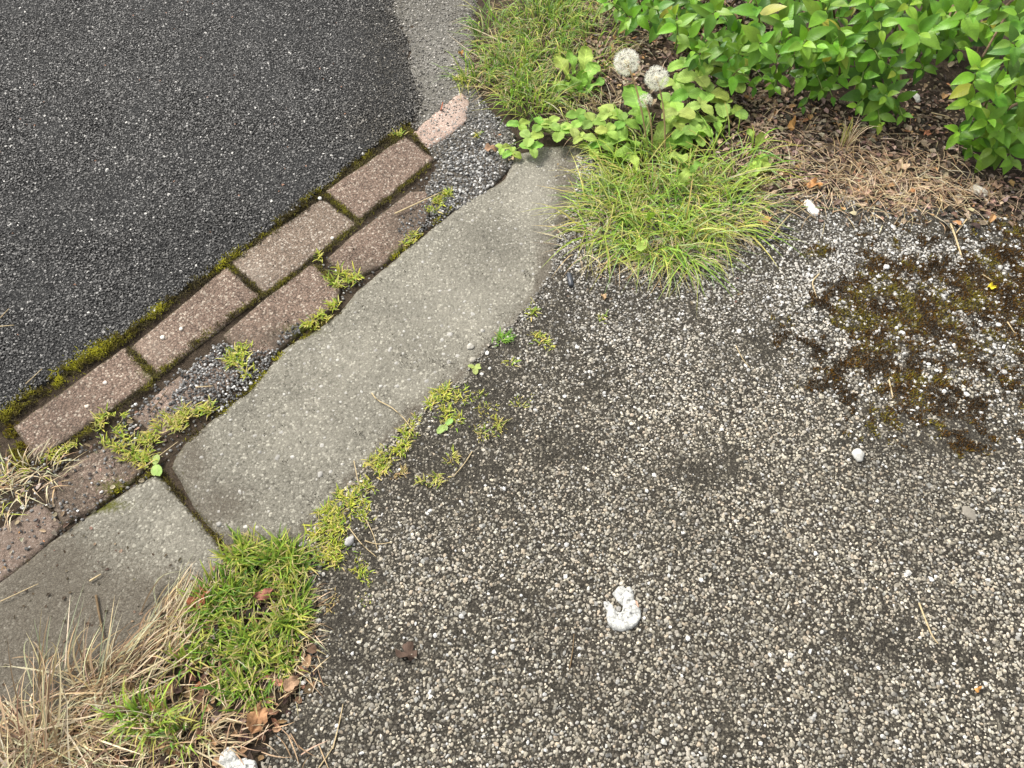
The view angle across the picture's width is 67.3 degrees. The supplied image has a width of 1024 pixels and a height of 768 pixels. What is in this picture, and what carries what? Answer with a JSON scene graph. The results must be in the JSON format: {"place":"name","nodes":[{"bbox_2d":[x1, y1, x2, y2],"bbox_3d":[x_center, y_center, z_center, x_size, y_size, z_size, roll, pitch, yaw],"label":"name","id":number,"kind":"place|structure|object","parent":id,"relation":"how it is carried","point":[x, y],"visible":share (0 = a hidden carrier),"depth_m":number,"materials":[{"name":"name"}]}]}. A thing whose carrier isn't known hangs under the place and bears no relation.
{"place":"outdoors","nodes":[
{"label":"outdoors","id":0,"kind":"place"},
{"bbox_2d":[0,0,418,414],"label":"road","id":1,"kind":"structure","parent":0,"point":[151,151],"depth_m":1.51,"materials":[{"name":"asphalt"}]},
{"bbox_2d":[320,587,337,613],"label":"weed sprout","id":2,"kind":"object","parent":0,"point":[330,602],"visible":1,"depth_m":1.00,"materials":[{"name":"green plant"}]},
{"bbox_2d":[0,0,1023,767],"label":"ground","id":3,"kind":"structure","parent":0,"point":[204,348],"depth_m":1.45,"materials":[{"name":"soil"}]},
{"bbox_2d":[0,438,87,529],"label":"dry grass clump","id":4,"kind":"object","parent":3,"relation":"on","point":[4,480],"visible":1,"depth_m":1.10,"materials":[{"name":"plant"}]},
{"bbox_2d":[34,585,114,678],"bbox_3d":[-0.531,0.307,0.934,0.117,0.100,0.085,-19,59,-12],"label":"grass tuft","id":5,"kind":"object","parent":3,"relation":"on","point":[73,640],"visible":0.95,"depth_m":0.95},
{"bbox_2d":[89,402,131,438],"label":"weed sprout","id":6,"kind":"object","parent":3,"relation":"on","point":[99,419],"visible":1,"depth_m":1.15,"materials":[{"name":"green plant"}]},
{"bbox_2d":[0,593,224,767],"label":"dry grass clump","id":7,"kind":"object","parent":3,"relation":"on","point":[7,760],"visible":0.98,"depth_m":0.91,"materials":[{"name":"plant"}]},
{"bbox_2d":[151,454,161,475],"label":"seedling","id":8,"kind":"object","parent":3,"relation":"on","point":[156,470],"visible":1,"depth_m":1.11,"materials":[{"name":"green plant"}]},
{"bbox_2d":[83,628,249,767],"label":"grass tuft","id":9,"kind":"object","parent":3,"relation":"on","point":[168,714],"visible":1,"depth_m":0.92,"materials":[{"name":"plant"}]},
{"bbox_2d":[14,604,328,767],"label":"dry needles","id":10,"kind":"object","parent":3,"relation":"on","point":[226,718],"visible":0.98,"depth_m":0.92,"materials":[{"name":"plant"}]},
{"bbox_2d":[100,550,316,767],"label":"leaf litter","id":11,"kind":"object","parent":3,"relation":"on","point":[298,700],"visible":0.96,"depth_m":0.94,"materials":[{"name":"plant"}]},
{"bbox_2d":[218,747,257,767],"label":"white scrap","id":12,"kind":"object","parent":11,"relation":"on","point":[230,759],"visible":1,"depth_m":0.90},
{"bbox_2d":[217,719,263,730],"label":"straw stalk","id":13,"kind":"object","parent":11,"relation":"on","point":[235,722],"visible":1,"depth_m":0.92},
{"bbox_2d":[170,523,337,717],"bbox_3d":[-0.333,0.295,0.986,0.220,0.032,0.256,0,57,0],"label":"grass patch","id":14,"kind":"object","parent":3,"relation":"on","point":[242,557],"visible":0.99,"depth_m":0.99,"materials":[{"name":"plant"}]},
{"bbox_2d":[186,587,209,610],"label":"dead leaf","id":15,"kind":"object","parent":14,"relation":"on","point":[189,600],"visible":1,"depth_m":0.99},
{"bbox_2d":[246,698,267,733],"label":"dead leaf","id":16,"kind":"object","parent":14,"relation":"on","point":[253,718],"visible":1,"depth_m":0.92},
{"bbox_2d":[252,588,273,599],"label":"dead leaf","id":17,"kind":"object","parent":14,"relation":"on","point":[257,595],"visible":1,"depth_m":1.00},
{"bbox_2d":[283,676,299,691],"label":"dead leaf","id":18,"kind":"object","parent":14,"relation":"on","point":[290,683],"visible":1,"depth_m":0.94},
{"bbox_2d":[0,93,599,751],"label":"edging","id":19,"kind":"object","parent":3,"relation":"on","point":[232,471],"visible":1,"depth_m":1.19,"materials":[{"name":"concrete"}]},
{"bbox_2d":[0,584,36,601],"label":"straw stalk","id":20,"kind":"object","parent":19,"relation":"on","point":[16,593],"visible":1,"depth_m":1.01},
{"bbox_2d":[15,438,82,477],"bbox_3d":[-0.673,0.110,1.117,0.041,0.007,0.095,38,65,22],"label":"weed sprout","id":21,"kind":"object","parent":19,"relation":"on","point":[67,447],"visible":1,"depth_m":1.12,"materials":[{"name":"green plant"}]},
{"bbox_2d":[1,521,181,728],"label":"soil crumbs","id":22,"kind":"object","parent":19,"relation":"on","point":[105,611],"visible":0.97,"depth_m":1.01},
{"bbox_2d":[1,411,183,568],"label":"soil crumbs","id":23,"kind":"object","parent":19,"relation":"on","point":[65,524],"visible":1,"depth_m":1.09,"materials":[{"name":"soil"}]},
{"bbox_2d":[95,595,103,639],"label":"twig","id":24,"kind":"object","parent":19,"relation":"on","point":[98,609],"visible":0.91,"depth_m":0.99,"materials":[{"name":"wood"}]},
{"bbox_2d":[4,565,220,767],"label":"dry grass clump","id":25,"kind":"object","parent":19,"relation":"on","point":[104,679],"visible":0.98,"depth_m":0.94,"materials":[{"name":"plant"}]},
{"bbox_2d":[95,432,132,453],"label":"weed sprout","id":26,"kind":"object","parent":19,"relation":"on","point":[107,441],"visible":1,"depth_m":1.13,"materials":[{"name":"green plant"}]},
{"bbox_2d":[114,430,163,469],"bbox_3d":[-0.545,0.096,1.124,0.070,0.012,0.071,0,57,0],"label":"weed sprout","id":27,"kind":"object","parent":19,"relation":"on","point":[144,455],"visible":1,"depth_m":1.12,"materials":[{"name":"green plant"}]},
{"bbox_2d":[153,554,205,661],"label":"dry grass clump","id":28,"kind":"object","parent":19,"relation":"on","point":[172,594],"visible":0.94,"depth_m":1.00,"materials":[{"name":"plant"}]},
{"bbox_2d":[145,395,219,438],"bbox_3d":[-0.496,0.047,1.156,0.113,0.012,0.059,-28,61,-17],"label":"weed sprout","id":29,"kind":"object","parent":19,"relation":"on","point":[179,417],"visible":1,"depth_m":1.16,"materials":[{"name":"green plant"}]},
{"bbox_2d":[214,340,257,379],"bbox_3d":[-0.424,-0.039,1.211,0.065,0.012,0.082,-37,64,-21],"label":"weed sprout","id":30,"kind":"object","parent":19,"relation":"on","point":[234,355],"visible":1,"depth_m":1.21,"materials":[{"name":"green plant"}]},
{"bbox_2d":[312,248,323,263],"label":"weed sprout","id":31,"kind":"object","parent":19,"relation":"on","point":[316,251],"visible":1,"depth_m":1.33,"materials":[{"name":"green plant"}]},
{"bbox_2d":[298,296,341,329],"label":"weed sprout","id":32,"kind":"object","parent":19,"relation":"on","point":[322,310],"visible":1,"depth_m":1.26,"materials":[{"name":"green plant"}]},
{"bbox_2d":[321,261,364,289],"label":"weed sprout","id":33,"kind":"object","parent":19,"relation":"on","point":[353,277],"visible":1,"depth_m":1.30,"materials":[{"name":"green plant"}]},
{"bbox_2d":[371,393,414,432],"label":"straw stalk","id":34,"kind":"object","parent":19,"relation":"on","point":[392,408],"visible":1,"depth_m":1.16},
{"bbox_2d":[388,128,408,136],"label":"weed sprout","id":35,"kind":"object","parent":19,"relation":"on","point":[399,132],"visible":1,"depth_m":1.51,"materials":[{"name":"green plant"}]},
{"bbox_2d":[398,230,423,245],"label":"weed sprout","id":36,"kind":"object","parent":19,"relation":"on","point":[412,241],"visible":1,"depth_m":1.36,"materials":[{"name":"green plant"}]},
{"bbox_2d":[394,193,439,214],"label":"straw stalk","id":37,"kind":"object","parent":19,"relation":"on","point":[395,213],"visible":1,"depth_m":1.40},
{"bbox_2d":[423,187,454,212],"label":"weed sprout","id":38,"kind":"object","parent":19,"relation":"on","point":[440,197],"visible":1,"depth_m":1.41,"materials":[{"name":"green plant"}]},
{"bbox_2d":[467,343,473,349],"bbox_3d":[-0.066,-0.061,1.229,0.012,0.006,0.013,0,57,0],"label":"pebble","id":39,"kind":"object","parent":19,"relation":"on","point":[470,346],"visible":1,"depth_m":1.23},
{"bbox_2d":[382,0,516,218],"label":"worn tarmac","id":40,"kind":"structure","parent":3,"relation":"on","point":[469,167],"depth_m":1.57,"materials":[{"name":"asphalt"}]},
{"bbox_2d":[452,68,473,83],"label":"weed sprout","id":41,"kind":"object","parent":40,"relation":"on","point":[461,77],"visible":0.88,"depth_m":1.60,"materials":[{"name":"green plant"}]},
{"bbox_2d":[484,143,496,151],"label":"dead leaf","id":42,"kind":"object","parent":40,"relation":"on","point":[488,147],"visible":1,"depth_m":1.48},
{"bbox_2d":[449,0,521,73],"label":"grass tuft","id":43,"kind":"object","parent":3,"relation":"on","point":[484,36],"visible":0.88,"depth_m":1.65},
{"bbox_2d":[430,0,657,163],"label":"grass verge","id":44,"kind":"object","parent":3,"relation":"on","point":[525,59],"depth_m":1.63,"materials":[{"name":"plant"}]},
{"bbox_2d":[495,106,617,159],"bbox_3d":[0.088,-0.483,1.484,0.242,0.038,0.135,0,57,0],"label":"trefoil weed","id":45,"kind":"object","parent":3,"relation":"on","point":[586,120],"visible":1,"depth_m":1.48,"materials":[{"name":"green plant"}]},
{"bbox_2d":[550,46,604,95],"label":"broadleaf weed","id":46,"kind":"object","parent":3,"relation":"on","point":[585,56],"visible":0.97,"depth_m":1.56,"materials":[{"name":"green plant"}]},
{"bbox_2d":[597,48,713,162],"bbox_3d":[0.263,-0.515,1.435,0.210,0.156,0.187,33,63,19],"label":"dandelion","id":47,"kind":"object","parent":3,"relation":"on","point":[634,96],"visible":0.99,"depth_m":1.46,"materials":[{"name":"white"}]},
{"bbox_2d":[590,104,725,151],"bbox_3d":[0.285,-0.493,1.491,0.275,0.038,0.130,0,57,0],"label":"trefoil weed","id":48,"kind":"object","parent":3,"relation":"on","point":[610,127],"visible":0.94,"depth_m":1.48,"materials":[{"name":"green plant"}]},
{"bbox_2d":[596,0,762,53],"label":"shrub","id":49,"kind":"object","parent":3,"relation":"on","point":[660,15],"visible":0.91,"depth_m":1.58,"materials":[{"name":"green plant"}]},
{"bbox_2d":[657,57,748,135],"bbox_3d":[0.379,-0.571,1.524,0.183,0.068,0.213,0,57,0],"label":"trefoil weed","id":50,"kind":"object","parent":3,"relation":"on","point":[682,85],"visible":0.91,"depth_m":1.51,"materials":[{"name":"green plant"}]},
{"bbox_2d":[671,0,771,94],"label":"shrub","id":51,"kind":"object","parent":3,"relation":"on","point":[729,46],"visible":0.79,"depth_m":1.51,"materials":[{"name":"green plant"}]},
{"bbox_2d":[746,128,770,211],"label":"broadleaf weed","id":52,"kind":"object","parent":3,"relation":"on","point":[761,163],"visible":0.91,"depth_m":1.45,"materials":[{"name":"green plant"}]},
{"bbox_2d":[694,144,838,255],"bbox_3d":[0.445,-0.339,1.383,0.295,0.050,0.222,-30,62,-18],"label":"grass tuft","id":53,"kind":"object","parent":3,"relation":"on","point":[757,196],"visible":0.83,"depth_m":1.40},
{"bbox_2d":[544,1,1023,235],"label":"dry needles","id":54,"kind":"object","parent":3,"relation":"on","point":[895,177],"visible":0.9,"depth_m":1.43,"materials":[{"name":"plant"}]},
{"bbox_2d":[896,158,909,170],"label":"dead leaf","id":55,"kind":"object","parent":54,"relation":"on","point":[900,166],"visible":1,"depth_m":1.44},
{"bbox_2d":[992,180,1002,188],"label":"dead leaf","id":56,"kind":"object","parent":54,"relation":"on","point":[994,184],"visible":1,"depth_m":1.42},
{"bbox_2d":[787,115,795,130],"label":"dead leaf","id":57,"kind":"object","parent":3,"relation":"on","point":[791,124],"visible":1,"depth_m":1.51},
{"bbox_2d":[729,0,853,113],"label":"shrub","id":58,"kind":"object","parent":3,"relation":"on","point":[805,44],"visible":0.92,"depth_m":1.45,"materials":[{"name":"green plant"}]},
{"bbox_2d":[572,0,1023,228],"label":"leaf litter","id":59,"kind":"object","parent":3,"relation":"on","point":[824,122],"visible":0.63,"depth_m":1.49,"materials":[{"name":"plant"}]},
{"bbox_2d":[913,93,919,102],"bbox_3d":[0.821,-0.585,1.561,0.012,0.007,0.034,-5,57,-3],"label":"white chip","id":60,"kind":"object","parent":59,"relation":"on","point":[916,96],"visible":0.7,"depth_m":1.56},
{"bbox_2d":[801,177,822,188],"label":"dead leaf","id":61,"kind":"object","parent":3,"relation":"on","point":[814,181],"visible":1,"depth_m":1.42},
{"bbox_2d":[839,114,873,150],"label":"dry grass clump","id":62,"kind":"object","parent":3,"relation":"on","point":[846,137],"visible":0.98,"depth_m":1.47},
{"bbox_2d":[815,0,940,134],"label":"shrub","id":63,"kind":"object","parent":3,"relation":"on","point":[874,22],"visible":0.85,"depth_m":1.45,"materials":[{"name":"green plant"}]},
{"bbox_2d":[895,0,1008,65],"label":"shrub","id":64,"kind":"object","parent":3,"relation":"on","point":[956,23],"visible":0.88,"depth_m":1.38,"materials":[{"name":"green plant"}]},
{"bbox_2d":[970,184,987,198],"bbox_3d":[0.861,-0.356,1.417,0.023,0.010,0.032,-29,62,-18],"label":"stone","id":65,"kind":"object","parent":3,"relation":"on","point":[978,188],"visible":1,"depth_m":1.41,"materials":[{"name":"stone"}]},
{"bbox_2d":[944,41,1023,174],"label":"shrub","id":66,"kind":"object","parent":3,"relation":"on","point":[999,127],"visible":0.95,"depth_m":1.38,"materials":[{"name":"green plant"}]},
{"bbox_2d":[978,0,1023,80],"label":"shrub","id":67,"kind":"object","parent":3,"relation":"on","point":[1011,25],"visible":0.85,"depth_m":1.32,"materials":[{"name":"green plant"}]},
{"bbox_2d":[243,152,1023,767],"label":"path","id":68,"kind":"structure","parent":0,"point":[767,548],"depth_m":1.06,"materials":[{"name":"asphalt"}]},
{"bbox_2d":[303,495,350,549],"bbox_3d":[-0.255,0.193,1.061,0.081,0.011,0.071,-35,63,-20],"label":"weed sprout","id":69,"kind":"object","parent":68,"relation":"on","point":[331,525],"visible":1,"depth_m":1.06,"materials":[{"name":"green plant"}]},
{"bbox_2d":[307,528,358,569],"bbox_3d":[-0.243,0.226,1.039,0.062,0.012,0.060,25,61,16],"label":"weed sprout","id":70,"kind":"object","parent":68,"relation":"on","point":[333,559],"visible":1,"depth_m":1.04,"materials":[{"name":"green plant"}]},
{"bbox_2d":[332,705,342,748],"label":"straw stalk","id":71,"kind":"object","parent":68,"relation":"on","point":[337,729],"visible":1,"depth_m":0.92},
{"bbox_2d":[327,483,360,511],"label":"weed sprout","id":72,"kind":"object","parent":68,"relation":"on","point":[351,503],"visible":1,"depth_m":1.08,"materials":[{"name":"green plant"}]},
{"bbox_2d":[345,535,353,545],"bbox_3d":[-0.221,0.213,1.046,0.011,0.010,0.017,31,62,19],"label":"pebble","id":73,"kind":"object","parent":68,"relation":"on","point":[349,540],"visible":1,"depth_m":1.04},
{"bbox_2d":[348,552,375,583],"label":"weed sprout","id":74,"kind":"object","parent":68,"relation":"on","point":[360,568],"visible":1,"depth_m":1.03,"materials":[{"name":"green plant"}]},
{"bbox_2d":[349,528,375,556],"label":"straw stalk","id":75,"kind":"object","parent":68,"relation":"on","point":[360,542],"visible":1,"depth_m":1.05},
{"bbox_2d":[349,473,378,528],"bbox_3d":[-0.207,0.164,1.081,0.040,0.009,0.089,0,57,0],"label":"weed sprout","id":76,"kind":"object","parent":68,"relation":"on","point":[362,511],"visible":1,"depth_m":1.08,"materials":[{"name":"green plant"}]},
{"bbox_2d":[361,448,399,480],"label":"weed sprout","id":77,"kind":"object","parent":68,"relation":"on","point":[380,466],"visible":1,"depth_m":1.11,"materials":[{"name":"green plant"}]},
{"bbox_2d":[349,412,421,490],"bbox_3d":[-0.180,0.098,1.124,0.042,0.009,0.158,33,63,20],"label":"weed sprout","id":78,"kind":"object","parent":68,"relation":"on","point":[412,423],"visible":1,"depth_m":1.14,"materials":[{"name":"green plant"}]},
{"bbox_2d":[390,464,406,479],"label":"weed sprout","id":79,"kind":"object","parent":68,"relation":"on","point":[402,469],"visible":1,"depth_m":1.11,"materials":[{"name":"brown plant"}]},
{"bbox_2d":[389,422,414,457],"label":"weed sprout","id":80,"kind":"object","parent":68,"relation":"on","point":[400,444],"visible":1,"depth_m":1.13,"materials":[{"name":"green plant"}]},
{"bbox_2d":[395,641,416,660],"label":"dead leaf","id":81,"kind":"object","parent":68,"relation":"on","point":[408,647],"visible":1,"depth_m":0.97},
{"bbox_2d":[414,471,450,488],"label":"weed sprout","id":82,"kind":"object","parent":68,"relation":"on","point":[433,481],"visible":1,"depth_m":1.10,"materials":[{"name":"green plant"}]},
{"bbox_2d":[437,418,452,433],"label":"seedling","id":83,"kind":"object","parent":68,"relation":"on","point":[440,429],"visible":1,"depth_m":1.15,"materials":[{"name":"green plant"}]},
{"bbox_2d":[423,379,471,410],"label":"weed sprout","id":84,"kind":"object","parent":68,"relation":"on","point":[439,390],"visible":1,"depth_m":1.18,"materials":[{"name":"green plant"}]},
{"bbox_2d":[432,402,464,432],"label":"weed sprout","id":85,"kind":"object","parent":68,"relation":"on","point":[447,410],"visible":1,"depth_m":1.16,"materials":[{"name":"green plant"}]},
{"bbox_2d":[442,446,460,464],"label":"weed sprout","id":86,"kind":"object","parent":68,"relation":"on","point":[456,459],"visible":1,"depth_m":1.12,"materials":[{"name":"green plant"}]},
{"bbox_2d":[468,364,480,374],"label":"seedling","id":87,"kind":"object","parent":68,"relation":"on","point":[476,367],"visible":1,"depth_m":1.20,"materials":[{"name":"green plant"}]},
{"bbox_2d":[469,411,511,441],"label":"weed sprout","id":88,"kind":"object","parent":68,"relation":"on","point":[498,425],"visible":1,"depth_m":1.15,"materials":[{"name":"green plant"}]},
{"bbox_2d":[474,393,531,413],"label":"weed sprout","id":89,"kind":"object","parent":68,"relation":"on","point":[479,407],"visible":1,"depth_m":1.17,"materials":[{"name":"green plant"}]},
{"bbox_2d":[492,328,516,346],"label":"weed sprout","id":90,"kind":"object","parent":68,"relation":"on","point":[500,335],"visible":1,"depth_m":1.24,"materials":[{"name":"green plant"}]},
{"bbox_2d":[501,357,520,366],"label":"weed sprout","id":91,"kind":"object","parent":68,"relation":"on","point":[513,361],"visible":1,"depth_m":1.21,"materials":[{"name":"green plant"}]},
{"bbox_2d":[523,298,541,320],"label":"weed sprout","id":92,"kind":"object","parent":68,"relation":"on","point":[533,310],"visible":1,"depth_m":1.26,"materials":[{"name":"green plant"}]},
{"bbox_2d":[526,331,555,349],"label":"weed sprout","id":93,"kind":"object","parent":68,"relation":"on","point":[539,334],"visible":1,"depth_m":1.23,"materials":[{"name":"green plant"}]},
{"bbox_2d":[567,273,573,286],"bbox_3d":[0.098,-0.176,1.299,0.009,0.009,0.027,-6,57,-4],"label":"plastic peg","id":94,"kind":"object","parent":68,"relation":"on","point":[570,280],"visible":1,"depth_m":1.29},
{"bbox_2d":[569,636,573,668],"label":"straw stalk","id":95,"kind":"object","parent":68,"relation":"on","point":[572,653],"visible":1,"depth_m":0.97,"materials":[{"name":"beige plant"}]},
{"bbox_2d":[596,310,607,323],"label":"weed sprout","id":96,"kind":"object","parent":68,"relation":"on","point":[602,318],"visible":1,"depth_m":1.26,"materials":[{"name":"green plant"}]},
{"bbox_2d":[452,100,757,304],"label":"soil crumbs","id":97,"kind":"object","parent":68,"relation":"on","point":[692,303],"visible":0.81,"depth_m":1.30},
{"bbox_2d":[604,585,640,631],"bbox_3d":[0.143,0.289,0.996,0.047,0.011,0.060,0,57,0],"label":"white scrap","id":98,"kind":"object","parent":68,"relation":"on","point":[628,617],"visible":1,"depth_m":0.99,"materials":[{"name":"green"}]},
{"bbox_2d":[630,154,702,252],"bbox_3d":[0.279,-0.317,1.359,0.138,0.036,0.229,0,57,0],"label":"broadleaf weed","id":99,"kind":"object","parent":68,"relation":"on","point":[685,174],"visible":1,"depth_m":1.39,"materials":[{"name":"green plant"}]},
{"bbox_2d":[527,101,810,298],"bbox_3d":[0.291,-0.350,1.394,0.570,0.049,0.546,0,57,0],"label":"grass tuft","id":100,"kind":"object","parent":68,"relation":"on","point":[700,177],"visible":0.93,"depth_m":1.38,"materials":[{"name":"plant"}]},
{"bbox_2d":[757,215,773,224],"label":"dead leaf","id":101,"kind":"object","parent":68,"relation":"on","point":[765,221],"visible":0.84,"depth_m":1.37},
{"bbox_2d":[716,182,831,220],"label":"straw stalk","id":102,"kind":"object","parent":68,"relation":"on","point":[779,201],"visible":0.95,"depth_m":1.39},
{"bbox_2d":[756,228,793,229],"bbox_3d":[0.465,-0.275,1.363,0.068,0.003,0.003,0,57,0],"label":"plastic strip","id":103,"kind":"object","parent":68,"relation":"on","point":[775,228],"visible":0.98,"depth_m":1.36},
{"bbox_2d":[769,190,825,239],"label":"straw stalk","id":104,"kind":"object","parent":68,"relation":"on","point":[790,214],"visible":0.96,"depth_m":1.38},
{"bbox_2d":[804,199,818,215],"bbox_3d":[0.542,-0.320,1.393,0.018,0.011,0.041,-20,59,-13],"label":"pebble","id":105,"kind":"object","parent":68,"relation":"on","point":[811,207],"visible":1,"depth_m":1.39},
{"bbox_2d":[852,448,864,461],"bbox_3d":[0.503,0.103,1.120,0.018,0.011,0.021,23,60,14],"label":"white pebble","id":106,"kind":"object","parent":68,"relation":"on","point":[858,454],"visible":1,"depth_m":1.11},
{"bbox_2d":[918,603,938,643],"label":"straw stalk","id":107,"kind":"object","parent":68,"relation":"on","point":[926,622],"visible":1,"depth_m":0.99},
{"bbox_2d":[949,223,961,256],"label":"twig","id":108,"kind":"object","parent":68,"relation":"on","point":[953,231],"visible":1,"depth_m":1.35,"materials":[{"name":"wood"}]},
{"bbox_2d":[962,506,976,520],"bbox_3d":[0.638,0.180,1.073,0.017,0.006,0.023,-22,60,-13],"label":"pebble","id":109,"kind":"object","parent":68,"relation":"on","point":[969,512],"visible":1,"depth_m":1.07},
{"bbox_2d":[987,282,996,288],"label":"flower","id":110,"kind":"object","parent":68,"relation":"on","point":[991,285],"visible":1,"depth_m":1.29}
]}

